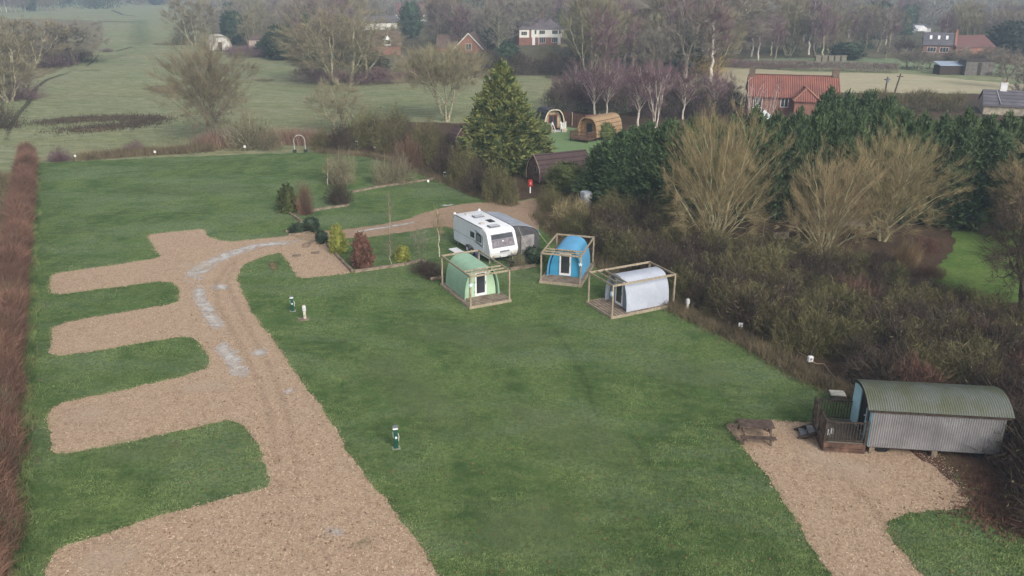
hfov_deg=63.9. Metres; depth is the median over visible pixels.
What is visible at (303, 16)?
evergreen tree
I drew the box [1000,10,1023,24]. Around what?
bare tree
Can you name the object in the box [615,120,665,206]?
cypress
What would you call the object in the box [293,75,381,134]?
tree
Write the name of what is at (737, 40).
willow
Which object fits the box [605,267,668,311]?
camping pod
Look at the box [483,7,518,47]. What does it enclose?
bare tree
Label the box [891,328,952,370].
bush
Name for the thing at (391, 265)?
timber sleeper
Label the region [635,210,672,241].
bush
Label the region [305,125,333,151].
bush
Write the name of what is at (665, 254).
bush
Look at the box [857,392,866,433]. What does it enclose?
doorway
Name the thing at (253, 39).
shed
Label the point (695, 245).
bush
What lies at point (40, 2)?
belt tree
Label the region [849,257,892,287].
bush
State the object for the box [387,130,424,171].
bush
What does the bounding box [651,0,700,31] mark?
birch
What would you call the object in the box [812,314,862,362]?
bush
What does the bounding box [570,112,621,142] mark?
timber pod
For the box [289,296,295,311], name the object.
hookup bollard
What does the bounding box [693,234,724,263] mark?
bush
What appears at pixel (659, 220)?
bush
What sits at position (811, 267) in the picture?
bush
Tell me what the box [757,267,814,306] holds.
bush
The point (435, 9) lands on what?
bare tree
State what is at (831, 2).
bare tree
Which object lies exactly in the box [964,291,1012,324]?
bush
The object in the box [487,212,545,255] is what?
awning
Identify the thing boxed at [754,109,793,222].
cypress
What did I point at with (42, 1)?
belt tree
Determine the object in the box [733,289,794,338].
bush
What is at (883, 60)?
orchard grass
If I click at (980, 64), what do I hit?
door
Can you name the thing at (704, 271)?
bush
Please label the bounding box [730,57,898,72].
hedge
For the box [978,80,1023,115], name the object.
slate house
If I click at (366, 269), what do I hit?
timber sleeper
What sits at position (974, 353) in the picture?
bush
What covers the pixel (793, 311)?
bush
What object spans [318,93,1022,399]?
woodland floor
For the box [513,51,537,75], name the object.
bush
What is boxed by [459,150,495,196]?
bush
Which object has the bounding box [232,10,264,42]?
willow
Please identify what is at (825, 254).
bush
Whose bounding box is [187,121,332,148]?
reed bed
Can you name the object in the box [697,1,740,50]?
bare tree
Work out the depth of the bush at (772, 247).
57.99 m
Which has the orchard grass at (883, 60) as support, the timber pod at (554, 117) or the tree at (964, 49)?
the tree at (964, 49)
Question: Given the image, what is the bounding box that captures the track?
[296,198,540,240]
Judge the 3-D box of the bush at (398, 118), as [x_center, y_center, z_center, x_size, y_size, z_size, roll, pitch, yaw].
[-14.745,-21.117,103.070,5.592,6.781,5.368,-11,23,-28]
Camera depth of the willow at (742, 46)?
227.50 m
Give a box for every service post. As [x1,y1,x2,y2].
[298,305,308,320]
[686,298,689,308]
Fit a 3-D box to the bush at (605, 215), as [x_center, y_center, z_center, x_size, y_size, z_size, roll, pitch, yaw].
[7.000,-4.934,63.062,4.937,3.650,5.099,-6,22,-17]
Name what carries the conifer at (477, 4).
on the wood floor at (764, 52)
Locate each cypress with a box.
[570,139,611,203]
[589,129,641,208]
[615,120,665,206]
[624,124,637,134]
[636,116,682,208]
[659,112,711,218]
[691,114,735,221]
[711,113,754,222]
[731,103,780,223]
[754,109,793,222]
[764,105,815,223]
[790,101,836,221]
[810,84,845,118]
[819,108,859,211]
[837,88,861,121]
[839,106,880,218]
[855,88,882,120]
[863,101,901,221]
[873,105,923,225]
[876,94,904,117]
[894,109,943,224]
[918,110,959,223]
[921,126,991,230]
[927,121,961,217]
[952,126,1023,234]
[953,104,988,143]
[978,111,1004,138]
[996,109,1023,187]
[1017,114,1023,221]
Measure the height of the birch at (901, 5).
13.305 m
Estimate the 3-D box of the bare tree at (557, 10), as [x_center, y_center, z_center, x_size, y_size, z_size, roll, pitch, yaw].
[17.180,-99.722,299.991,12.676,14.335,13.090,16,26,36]
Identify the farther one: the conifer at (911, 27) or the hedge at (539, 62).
the conifer at (911, 27)
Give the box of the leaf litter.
[909,450,1023,519]
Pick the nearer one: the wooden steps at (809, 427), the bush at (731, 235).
the wooden steps at (809, 427)
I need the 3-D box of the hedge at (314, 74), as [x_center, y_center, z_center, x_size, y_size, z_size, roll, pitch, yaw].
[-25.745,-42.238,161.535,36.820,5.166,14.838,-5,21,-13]
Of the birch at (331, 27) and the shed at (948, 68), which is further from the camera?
the birch at (331, 27)
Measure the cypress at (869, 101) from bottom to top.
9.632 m
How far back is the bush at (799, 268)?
54.03 m
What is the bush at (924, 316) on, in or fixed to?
on the woodland floor at (873, 243)
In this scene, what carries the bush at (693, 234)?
on the woodland floor at (873, 243)
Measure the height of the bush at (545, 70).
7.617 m
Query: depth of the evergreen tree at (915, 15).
333.79 m
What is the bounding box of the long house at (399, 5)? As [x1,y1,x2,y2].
[395,3,426,20]
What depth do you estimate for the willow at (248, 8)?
263.94 m
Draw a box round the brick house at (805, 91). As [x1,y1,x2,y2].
[744,67,840,120]
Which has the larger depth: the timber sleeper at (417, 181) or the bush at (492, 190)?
the timber sleeper at (417, 181)
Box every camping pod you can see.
[446,253,498,299]
[547,236,589,278]
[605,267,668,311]
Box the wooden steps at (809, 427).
[793,423,816,438]
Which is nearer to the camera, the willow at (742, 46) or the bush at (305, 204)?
the bush at (305, 204)
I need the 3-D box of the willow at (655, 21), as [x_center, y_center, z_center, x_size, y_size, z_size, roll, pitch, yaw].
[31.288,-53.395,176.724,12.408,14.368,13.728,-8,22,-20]
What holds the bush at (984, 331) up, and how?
on the woodland floor at (873, 243)
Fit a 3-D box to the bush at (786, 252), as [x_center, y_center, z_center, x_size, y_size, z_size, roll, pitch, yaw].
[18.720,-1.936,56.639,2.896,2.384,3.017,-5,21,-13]
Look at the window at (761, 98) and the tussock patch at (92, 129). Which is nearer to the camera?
the tussock patch at (92, 129)
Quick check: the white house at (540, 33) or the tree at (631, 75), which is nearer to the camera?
the tree at (631, 75)
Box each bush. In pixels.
[0,73,48,101]
[0,95,28,128]
[0,309,30,345]
[0,381,21,418]
[0,434,25,482]
[0,501,21,561]
[1,276,21,298]
[14,42,79,68]
[44,145,71,162]
[55,41,102,62]
[97,47,113,51]
[118,138,146,149]
[163,22,194,45]
[211,122,235,141]
[217,101,274,151]
[250,126,287,150]
[293,178,314,215]
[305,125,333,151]
[320,175,354,205]
[322,139,358,186]
[324,115,354,151]
[342,109,375,149]
[358,99,386,146]
[368,153,396,186]
[371,109,407,153]
[381,101,416,138]
[384,139,418,185]
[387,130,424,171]
[390,50,417,77]
[395,113,433,155]
[405,114,442,165]
[406,257,446,275]
[419,264,444,281]
[426,122,447,149]
[427,134,462,176]
[438,130,461,160]
[441,43,467,70]
[442,139,480,186]
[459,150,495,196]
[478,155,520,201]
[495,175,518,205]
[507,248,528,268]
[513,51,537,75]
[531,43,564,74]
[536,172,561,214]
[536,187,558,204]
[540,191,561,207]
[543,193,593,230]
[550,201,596,235]
[552,206,572,221]
[555,200,571,217]
[557,192,575,205]
[558,208,609,241]
[560,48,584,71]
[568,194,590,209]
[575,203,624,242]
[584,218,633,259]
[585,216,617,253]
[586,206,610,221]
[587,203,637,230]
[588,186,632,224]
[592,187,632,209]
[596,189,625,208]
[598,226,645,265]
[603,200,647,227]
[603,222,640,246]
[604,217,631,235]
[605,241,643,269]
[609,194,641,214]
[620,229,672,267]
[621,215,645,232]
[623,234,680,281]
[625,238,664,268]
[634,216,653,234]
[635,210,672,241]
[636,198,667,218]
[642,240,685,272]
[643,207,673,233]
[650,224,679,245]
[651,205,682,227]
[654,217,695,250]
[660,201,697,220]
[662,242,697,279]
[665,213,686,234]
[666,255,700,294]
[667,208,698,229]
[668,222,693,238]
[668,262,714,305]
[672,229,715,259]
[675,275,715,309]
[677,224,713,251]
[678,252,721,293]
[683,247,718,277]
[684,215,715,240]
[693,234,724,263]
[694,223,726,249]
[695,248,745,277]
[696,262,762,318]
[697,255,757,295]
[698,275,751,320]
[702,229,736,252]
[704,278,777,335]
[706,231,733,260]
[706,258,761,288]
[711,250,746,272]
[714,242,741,264]
[714,243,773,285]
[722,232,744,246]
[730,239,771,261]
[732,240,746,254]
[733,236,769,251]
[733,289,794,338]
[734,231,765,249]
[736,277,780,315]
[744,249,775,275]
[744,269,772,299]
[746,266,783,292]
[748,247,788,285]
[751,234,794,273]
[756,304,834,347]
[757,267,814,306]
[759,282,794,315]
[761,229,797,256]
[761,257,808,292]
[764,288,817,334]
[764,306,815,356]
[766,241,781,253]
[771,236,808,251]
[771,247,796,267]
[773,285,848,346]
[773,286,816,306]
[779,255,812,286]
[780,251,805,272]
[780,305,845,361]
[784,229,821,261]
[789,275,827,295]
[791,256,822,277]
[793,247,819,270]
[798,286,819,297]
[803,285,846,315]
[806,243,853,269]
[806,271,848,303]
[811,281,865,317]
[812,292,862,334]
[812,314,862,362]
[821,246,846,259]
[826,252,866,281]
[827,325,885,367]
[828,240,873,275]
[828,269,880,297]
[831,346,897,380]
[834,297,919,344]
[834,338,925,392]
[837,304,893,360]
[838,284,866,300]
[840,285,899,329]
[842,265,871,288]
[847,279,894,320]
[848,246,904,272]
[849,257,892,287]
[851,268,893,298]
[865,337,929,382]
[866,260,893,275]
[866,291,939,332]
[869,317,909,352]
[871,309,940,358]
[874,258,915,288]
[874,276,935,309]
[880,299,957,353]
[884,346,961,383]
[885,33,921,52]
[886,277,908,298]
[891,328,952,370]
[892,289,937,321]
[896,273,943,301]
[896,311,952,350]
[901,278,938,306]
[906,272,958,293]
[908,259,946,281]
[910,233,949,254]
[916,340,957,371]
[917,302,976,354]
[918,347,968,383]
[921,331,971,364]
[924,277,952,298]
[924,303,971,337]
[926,334,1012,387]
[927,51,947,60]
[929,460,1023,547]
[931,296,988,339]
[934,48,959,60]
[936,283,981,311]
[940,298,980,322]
[946,325,992,354]
[947,281,977,300]
[947,351,1023,397]
[951,307,1022,361]
[953,47,975,58]
[953,340,990,370]
[963,313,1020,342]
[964,287,1011,315]
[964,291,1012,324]
[966,401,1023,478]
[970,44,991,58]
[973,317,1023,365]
[974,345,1023,381]
[980,364,1023,424]
[986,49,1009,62]
[987,384,1023,469]
[988,450,1023,513]
[990,423,1023,486]
[993,311,1023,352]
[996,299,1023,324]
[1003,492,1023,540]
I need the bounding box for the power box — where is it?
[807,356,813,365]
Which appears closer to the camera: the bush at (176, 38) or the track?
the track
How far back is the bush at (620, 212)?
63.96 m
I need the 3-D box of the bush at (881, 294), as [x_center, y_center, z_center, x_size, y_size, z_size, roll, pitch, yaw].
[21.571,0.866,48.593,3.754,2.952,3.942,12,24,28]
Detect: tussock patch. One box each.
[58,115,131,120]
[73,126,115,131]
[98,21,128,21]
[149,85,186,92]
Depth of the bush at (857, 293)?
50.08 m
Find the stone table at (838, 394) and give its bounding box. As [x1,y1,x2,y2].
[829,390,845,402]
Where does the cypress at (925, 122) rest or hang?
on the woodland floor at (873, 243)
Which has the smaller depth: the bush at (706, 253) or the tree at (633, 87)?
the bush at (706, 253)
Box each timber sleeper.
[288,232,301,235]
[293,215,302,222]
[302,240,314,247]
[320,204,349,209]
[338,256,353,272]
[351,187,373,192]
[354,266,378,272]
[373,182,405,188]
[378,263,404,268]
[405,259,420,264]
[406,179,426,183]
[509,264,536,270]
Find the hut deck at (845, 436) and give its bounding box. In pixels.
[811,396,869,453]
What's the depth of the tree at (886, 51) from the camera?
211.22 m
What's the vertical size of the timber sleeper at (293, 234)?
0.228 m
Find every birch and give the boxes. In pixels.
[288,17,310,66]
[315,7,341,64]
[327,0,355,25]
[427,0,456,33]
[448,2,473,39]
[548,0,569,20]
[585,7,623,74]
[614,0,644,65]
[617,0,632,50]
[621,19,651,67]
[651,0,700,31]
[692,0,740,81]
[746,17,762,56]
[749,15,773,60]
[766,13,786,55]
[768,12,789,58]
[798,0,826,54]
[809,4,843,54]
[841,11,862,39]
[856,10,878,46]
[881,12,902,49]
[894,0,904,9]
[896,0,911,6]
[936,14,958,32]
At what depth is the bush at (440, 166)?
84.31 m
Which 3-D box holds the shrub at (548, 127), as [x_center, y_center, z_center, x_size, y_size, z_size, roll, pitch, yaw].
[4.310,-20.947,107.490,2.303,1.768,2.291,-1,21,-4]
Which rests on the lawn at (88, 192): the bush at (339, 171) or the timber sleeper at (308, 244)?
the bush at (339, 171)
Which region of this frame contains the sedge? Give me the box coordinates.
[5,111,188,136]
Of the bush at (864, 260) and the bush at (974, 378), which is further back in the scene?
the bush at (864, 260)
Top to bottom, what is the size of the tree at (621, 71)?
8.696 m
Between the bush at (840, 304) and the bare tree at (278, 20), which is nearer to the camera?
the bush at (840, 304)
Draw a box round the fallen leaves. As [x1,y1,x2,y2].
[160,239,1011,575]
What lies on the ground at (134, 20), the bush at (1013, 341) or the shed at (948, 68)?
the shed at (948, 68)
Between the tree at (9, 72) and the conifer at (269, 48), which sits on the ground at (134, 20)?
the tree at (9, 72)
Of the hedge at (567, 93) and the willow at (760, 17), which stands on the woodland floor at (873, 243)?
the hedge at (567, 93)
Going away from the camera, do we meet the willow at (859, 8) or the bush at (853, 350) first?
the bush at (853, 350)
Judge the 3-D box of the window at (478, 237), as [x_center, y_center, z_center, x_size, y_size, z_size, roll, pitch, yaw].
[-2.396,-3.602,58.935,0.030,0.600,0.770,-11,24,-28]
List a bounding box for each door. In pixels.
[474,272,486,295]
[529,161,532,178]
[549,114,556,128]
[559,253,570,275]
[586,122,592,135]
[615,279,623,306]
[850,383,862,425]
[949,67,953,74]
[976,63,981,74]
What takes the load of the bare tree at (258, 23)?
on the wood floor at (764, 52)
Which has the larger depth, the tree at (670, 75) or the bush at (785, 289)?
the tree at (670, 75)
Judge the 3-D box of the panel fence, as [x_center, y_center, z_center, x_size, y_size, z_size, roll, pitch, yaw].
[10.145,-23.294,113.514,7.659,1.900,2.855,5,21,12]
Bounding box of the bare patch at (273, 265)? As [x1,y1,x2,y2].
[270,262,276,269]
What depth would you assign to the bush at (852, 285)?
51.45 m
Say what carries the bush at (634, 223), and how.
on the woodland floor at (873, 243)
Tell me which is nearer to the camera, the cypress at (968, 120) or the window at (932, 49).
the cypress at (968, 120)
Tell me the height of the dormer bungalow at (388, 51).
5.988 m
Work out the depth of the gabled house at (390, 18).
329.41 m
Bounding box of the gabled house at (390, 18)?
[365,16,396,29]
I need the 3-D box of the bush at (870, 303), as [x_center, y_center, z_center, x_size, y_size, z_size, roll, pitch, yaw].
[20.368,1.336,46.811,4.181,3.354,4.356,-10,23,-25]
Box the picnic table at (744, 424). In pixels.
[734,418,776,445]
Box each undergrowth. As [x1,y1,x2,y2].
[256,19,939,81]
[264,20,989,77]
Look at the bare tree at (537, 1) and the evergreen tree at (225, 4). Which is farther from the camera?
the evergreen tree at (225, 4)
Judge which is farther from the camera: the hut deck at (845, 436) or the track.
the track
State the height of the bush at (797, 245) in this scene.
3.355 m
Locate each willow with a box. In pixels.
[230,0,250,9]
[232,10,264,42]
[240,3,269,34]
[244,0,268,31]
[332,0,370,46]
[422,0,464,37]
[556,0,627,74]
[565,3,591,44]
[566,0,617,55]
[576,0,639,71]
[630,9,675,72]
[631,0,675,57]
[656,93,799,246]
[667,43,731,77]
[694,0,749,74]
[725,19,745,54]
[735,8,751,53]
[739,0,773,49]
[769,0,818,50]
[770,0,820,55]
[773,132,904,258]
[816,4,855,52]
[823,1,848,44]
[824,113,978,241]
[835,15,868,42]
[849,0,883,44]
[948,0,986,33]
[955,10,986,34]
[961,0,986,31]
[987,7,1015,36]
[996,0,1019,11]
[1004,12,1023,23]
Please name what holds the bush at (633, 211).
on the woodland floor at (873, 243)
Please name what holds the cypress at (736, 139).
on the woodland floor at (873, 243)
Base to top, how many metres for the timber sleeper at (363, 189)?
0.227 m
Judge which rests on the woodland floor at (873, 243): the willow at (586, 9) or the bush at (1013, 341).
the bush at (1013, 341)
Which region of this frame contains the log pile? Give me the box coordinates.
[815,55,846,60]
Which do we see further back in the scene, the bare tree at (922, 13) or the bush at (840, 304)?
the bare tree at (922, 13)
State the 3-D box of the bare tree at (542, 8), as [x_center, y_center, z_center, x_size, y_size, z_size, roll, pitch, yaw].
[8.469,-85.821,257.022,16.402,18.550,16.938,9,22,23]
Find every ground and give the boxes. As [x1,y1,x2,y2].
[0,0,1023,569]
[0,19,104,88]
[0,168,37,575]
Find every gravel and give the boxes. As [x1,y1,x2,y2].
[45,229,437,575]
[85,547,131,568]
[811,451,872,480]
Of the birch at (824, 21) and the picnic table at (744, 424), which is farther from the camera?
the birch at (824, 21)
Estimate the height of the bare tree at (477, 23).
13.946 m
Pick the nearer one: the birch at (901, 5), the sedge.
the sedge
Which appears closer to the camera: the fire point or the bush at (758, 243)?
the bush at (758, 243)
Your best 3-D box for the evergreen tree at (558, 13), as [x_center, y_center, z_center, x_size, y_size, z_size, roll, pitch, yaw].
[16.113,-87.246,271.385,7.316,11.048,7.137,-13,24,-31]
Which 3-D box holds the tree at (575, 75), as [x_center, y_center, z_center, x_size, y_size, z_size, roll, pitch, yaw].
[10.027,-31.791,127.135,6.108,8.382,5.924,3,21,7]
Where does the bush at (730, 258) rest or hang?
on the woodland floor at (873, 243)
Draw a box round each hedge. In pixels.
[0,136,40,575]
[223,43,268,57]
[286,64,463,85]
[454,48,582,77]
[538,80,746,118]
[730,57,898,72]
[850,85,969,112]
[902,64,1013,76]
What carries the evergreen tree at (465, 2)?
on the wood floor at (764, 52)
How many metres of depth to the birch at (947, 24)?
243.10 m
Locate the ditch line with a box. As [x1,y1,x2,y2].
[6,71,70,132]
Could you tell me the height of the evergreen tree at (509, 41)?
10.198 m
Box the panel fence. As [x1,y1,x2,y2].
[560,110,613,125]
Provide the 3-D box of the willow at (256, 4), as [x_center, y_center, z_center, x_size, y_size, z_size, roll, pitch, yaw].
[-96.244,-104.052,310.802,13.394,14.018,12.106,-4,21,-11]
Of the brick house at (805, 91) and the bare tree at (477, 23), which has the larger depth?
the bare tree at (477, 23)
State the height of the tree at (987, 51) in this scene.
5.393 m
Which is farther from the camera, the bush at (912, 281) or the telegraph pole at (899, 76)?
the telegraph pole at (899, 76)
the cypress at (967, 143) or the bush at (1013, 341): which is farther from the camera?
the cypress at (967, 143)
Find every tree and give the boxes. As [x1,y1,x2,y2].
[0,14,74,68]
[0,26,47,101]
[6,0,18,11]
[18,0,29,11]
[20,0,36,10]
[36,0,49,9]
[37,15,116,64]
[41,0,52,10]
[47,0,61,10]
[143,24,266,135]
[148,0,160,4]
[158,0,220,44]
[218,9,246,43]
[219,2,232,20]
[221,3,238,12]
[226,0,259,37]
[241,11,269,35]
[257,0,274,22]
[258,0,408,83]
[260,4,287,25]
[265,0,289,17]
[271,0,317,28]
[272,13,285,25]
[275,0,309,24]
[279,7,307,30]
[288,0,333,32]
[293,12,316,61]
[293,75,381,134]
[307,5,355,41]
[312,0,345,29]
[315,18,347,57]
[348,0,365,23]
[366,0,388,15]
[381,32,514,121]
[415,0,458,41]
[446,10,474,38]
[452,0,473,22]
[452,0,483,27]
[454,13,472,37]
[455,1,479,30]
[468,4,494,39]
[470,0,505,44]
[473,5,495,38]
[479,15,513,49]
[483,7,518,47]
[488,0,515,26]
[499,0,538,39]
[515,0,554,20]
[522,0,567,26]
[548,0,569,20]
[549,73,572,101]
[555,7,568,40]
[562,59,593,108]
[564,1,601,54]
[567,0,621,52]
[578,56,617,113]
[586,0,627,40]
[594,56,627,112]
[604,56,635,102]
[621,59,659,125]
[622,62,643,96]
[628,21,677,68]
[632,0,786,54]
[632,60,664,111]
[633,58,675,127]
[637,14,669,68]
[640,16,681,72]
[647,59,683,108]
[652,0,730,79]
[664,27,707,74]
[669,58,703,119]
[687,66,711,111]
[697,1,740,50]
[697,68,733,116]
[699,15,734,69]
[721,69,742,111]
[737,72,768,112]
[760,80,786,113]
[797,4,841,56]
[811,0,845,46]
[858,0,899,51]
[874,43,897,59]
[876,3,912,42]
[886,4,907,30]
[892,48,909,64]
[898,47,921,67]
[900,4,920,23]
[905,47,933,69]
[912,0,930,23]
[916,51,943,68]
[918,6,928,23]
[936,9,955,25]
[947,2,973,30]
[947,46,975,59]
[962,174,1023,314]
[971,10,992,34]
[974,44,1006,59]
[984,7,1023,32]
[986,45,1023,82]
[986,138,1023,233]
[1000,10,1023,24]
[1009,61,1023,90]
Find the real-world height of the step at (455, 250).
0.120 m
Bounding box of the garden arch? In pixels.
[293,135,307,152]
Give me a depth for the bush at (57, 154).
90.50 m
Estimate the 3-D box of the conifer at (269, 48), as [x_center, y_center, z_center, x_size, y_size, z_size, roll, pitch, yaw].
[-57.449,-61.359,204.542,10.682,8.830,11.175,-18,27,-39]
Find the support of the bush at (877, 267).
on the woodland floor at (873, 243)
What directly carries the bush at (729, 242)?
on the woodland floor at (873, 243)
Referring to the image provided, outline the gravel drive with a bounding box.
[726,420,966,575]
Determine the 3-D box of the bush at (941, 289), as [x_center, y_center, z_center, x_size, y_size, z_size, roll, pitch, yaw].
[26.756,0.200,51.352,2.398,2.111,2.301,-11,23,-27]
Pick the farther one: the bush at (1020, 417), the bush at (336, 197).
the bush at (336, 197)
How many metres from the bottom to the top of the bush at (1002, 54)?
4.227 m
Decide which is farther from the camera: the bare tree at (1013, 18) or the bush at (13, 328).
the bare tree at (1013, 18)
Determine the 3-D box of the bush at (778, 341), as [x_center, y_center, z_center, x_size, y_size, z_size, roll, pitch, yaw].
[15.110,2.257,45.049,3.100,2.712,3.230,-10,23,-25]
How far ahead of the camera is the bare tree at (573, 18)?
221.12 m
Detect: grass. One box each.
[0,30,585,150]
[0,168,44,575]
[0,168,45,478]
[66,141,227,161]
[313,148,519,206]
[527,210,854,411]
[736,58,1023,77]
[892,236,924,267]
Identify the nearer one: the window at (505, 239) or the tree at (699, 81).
the window at (505, 239)
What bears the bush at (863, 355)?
on the woodland floor at (873, 243)
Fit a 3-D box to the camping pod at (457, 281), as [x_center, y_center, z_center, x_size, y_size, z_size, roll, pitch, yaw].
[-2.594,-0.877,52.986,2.424,2.034,3.160,-10,23,-25]
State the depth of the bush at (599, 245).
59.73 m
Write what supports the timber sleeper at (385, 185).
on the lawn at (88, 192)
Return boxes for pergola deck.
[440,249,511,308]
[539,233,594,286]
[586,261,675,318]
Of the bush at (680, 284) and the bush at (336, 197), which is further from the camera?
the bush at (336, 197)
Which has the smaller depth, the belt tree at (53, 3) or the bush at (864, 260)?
the bush at (864, 260)
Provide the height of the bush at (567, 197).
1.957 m
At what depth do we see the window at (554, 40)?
255.61 m
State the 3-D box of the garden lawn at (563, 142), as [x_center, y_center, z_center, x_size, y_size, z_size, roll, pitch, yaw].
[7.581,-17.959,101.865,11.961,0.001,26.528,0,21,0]
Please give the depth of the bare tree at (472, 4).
277.23 m
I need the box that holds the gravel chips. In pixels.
[40,229,967,575]
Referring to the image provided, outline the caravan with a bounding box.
[453,209,517,266]
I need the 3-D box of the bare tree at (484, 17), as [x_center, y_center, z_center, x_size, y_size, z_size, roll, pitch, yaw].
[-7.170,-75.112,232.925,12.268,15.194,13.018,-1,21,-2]
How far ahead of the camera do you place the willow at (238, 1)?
323.21 m
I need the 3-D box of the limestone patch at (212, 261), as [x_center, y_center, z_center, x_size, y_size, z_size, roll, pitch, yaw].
[-19.527,-2.141,59.406,5.076,0.001,14.536,9,22,21]
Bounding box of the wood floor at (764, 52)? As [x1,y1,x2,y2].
[190,3,1023,84]
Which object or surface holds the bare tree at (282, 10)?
on the wood floor at (764, 52)
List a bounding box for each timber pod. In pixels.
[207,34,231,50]
[448,126,467,146]
[526,149,588,183]
[535,106,566,131]
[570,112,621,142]
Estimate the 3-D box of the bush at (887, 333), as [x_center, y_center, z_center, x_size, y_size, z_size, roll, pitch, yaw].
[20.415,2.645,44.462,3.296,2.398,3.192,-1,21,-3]
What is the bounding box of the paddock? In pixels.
[930,226,1023,302]
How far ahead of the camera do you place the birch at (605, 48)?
158.03 m
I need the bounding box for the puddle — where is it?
[358,223,407,231]
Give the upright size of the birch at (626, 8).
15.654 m
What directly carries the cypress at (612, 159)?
on the woodland floor at (873, 243)
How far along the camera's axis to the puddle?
66.77 m
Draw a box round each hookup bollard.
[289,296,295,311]
[392,425,400,449]
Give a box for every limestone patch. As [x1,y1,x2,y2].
[189,242,285,275]
[195,288,221,326]
[216,344,246,373]
[255,349,264,354]
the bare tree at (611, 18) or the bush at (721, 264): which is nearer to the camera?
the bush at (721, 264)
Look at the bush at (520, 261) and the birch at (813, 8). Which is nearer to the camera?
the bush at (520, 261)
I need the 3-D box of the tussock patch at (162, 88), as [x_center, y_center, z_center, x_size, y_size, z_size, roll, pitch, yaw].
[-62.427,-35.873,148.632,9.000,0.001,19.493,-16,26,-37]
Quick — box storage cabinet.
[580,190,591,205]
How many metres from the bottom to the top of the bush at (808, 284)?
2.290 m
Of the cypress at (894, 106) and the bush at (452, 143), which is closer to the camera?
the cypress at (894, 106)
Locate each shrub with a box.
[274,182,298,214]
[287,222,305,232]
[301,216,320,232]
[314,230,328,244]
[328,223,348,253]
[348,230,376,268]
[394,245,410,262]
[521,245,545,263]
[541,122,552,134]
[541,160,586,195]
[597,121,617,139]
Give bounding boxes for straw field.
[707,67,1022,106]
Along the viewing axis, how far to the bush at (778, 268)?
53.58 m
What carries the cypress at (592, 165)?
on the woodland floor at (873, 243)
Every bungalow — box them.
[369,31,400,54]
[436,24,486,52]
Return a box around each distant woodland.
[4,0,123,8]
[187,0,1023,25]
[201,0,1019,15]
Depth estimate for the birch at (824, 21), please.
205.27 m
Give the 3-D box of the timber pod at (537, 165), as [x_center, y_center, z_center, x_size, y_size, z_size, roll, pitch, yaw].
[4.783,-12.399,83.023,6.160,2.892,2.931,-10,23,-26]
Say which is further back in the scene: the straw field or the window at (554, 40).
the window at (554, 40)
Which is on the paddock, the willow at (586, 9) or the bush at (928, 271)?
the bush at (928, 271)
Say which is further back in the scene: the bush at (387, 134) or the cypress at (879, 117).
the bush at (387, 134)
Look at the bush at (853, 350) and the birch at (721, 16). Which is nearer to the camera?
the bush at (853, 350)
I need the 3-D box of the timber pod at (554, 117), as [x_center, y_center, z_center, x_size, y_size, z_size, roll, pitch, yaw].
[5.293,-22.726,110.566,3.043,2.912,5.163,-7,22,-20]
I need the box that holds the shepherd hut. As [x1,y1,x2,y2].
[850,379,1014,460]
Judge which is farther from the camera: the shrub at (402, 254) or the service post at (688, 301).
the shrub at (402, 254)
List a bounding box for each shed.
[248,36,263,47]
[933,61,963,74]
[958,58,994,75]
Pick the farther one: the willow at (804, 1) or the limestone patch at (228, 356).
the willow at (804, 1)
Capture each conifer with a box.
[253,38,269,54]
[259,23,294,59]
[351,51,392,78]
[395,0,423,37]
[454,59,557,177]
[470,0,490,29]
[489,44,521,71]
[505,43,520,54]
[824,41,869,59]
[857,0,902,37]
[898,9,914,34]
[985,20,1023,52]
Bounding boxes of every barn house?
[921,30,958,55]
[952,35,995,55]
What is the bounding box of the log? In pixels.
[430,275,444,280]
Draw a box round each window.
[476,233,480,242]
[490,231,514,248]
[539,37,544,42]
[552,37,557,42]
[753,97,762,107]
[780,98,788,107]
[866,410,869,421]
[927,47,935,51]
[939,47,948,52]
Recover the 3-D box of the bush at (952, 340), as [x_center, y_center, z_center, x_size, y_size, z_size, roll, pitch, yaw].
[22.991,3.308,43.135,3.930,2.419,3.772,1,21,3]
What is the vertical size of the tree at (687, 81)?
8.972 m
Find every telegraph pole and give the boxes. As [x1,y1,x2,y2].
[884,77,889,92]
[893,74,902,93]
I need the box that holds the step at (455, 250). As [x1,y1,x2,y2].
[449,247,463,252]
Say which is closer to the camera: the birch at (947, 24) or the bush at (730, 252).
the bush at (730, 252)
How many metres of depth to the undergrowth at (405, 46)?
233.68 m
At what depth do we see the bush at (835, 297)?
47.89 m
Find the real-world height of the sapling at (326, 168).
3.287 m
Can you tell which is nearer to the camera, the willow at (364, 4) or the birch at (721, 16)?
the birch at (721, 16)
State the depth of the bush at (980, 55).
209.91 m
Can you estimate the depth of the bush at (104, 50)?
225.93 m
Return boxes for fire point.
[528,179,532,192]
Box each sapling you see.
[320,154,330,184]
[380,192,394,229]
[382,228,395,263]
[410,226,428,257]
[431,203,446,256]
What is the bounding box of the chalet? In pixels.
[912,24,931,32]
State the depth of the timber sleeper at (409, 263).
58.45 m
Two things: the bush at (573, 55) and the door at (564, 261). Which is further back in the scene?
the bush at (573, 55)
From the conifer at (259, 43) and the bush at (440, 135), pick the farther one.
the conifer at (259, 43)
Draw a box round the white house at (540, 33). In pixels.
[514,12,563,44]
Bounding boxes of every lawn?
[10,152,1023,575]
[547,127,611,156]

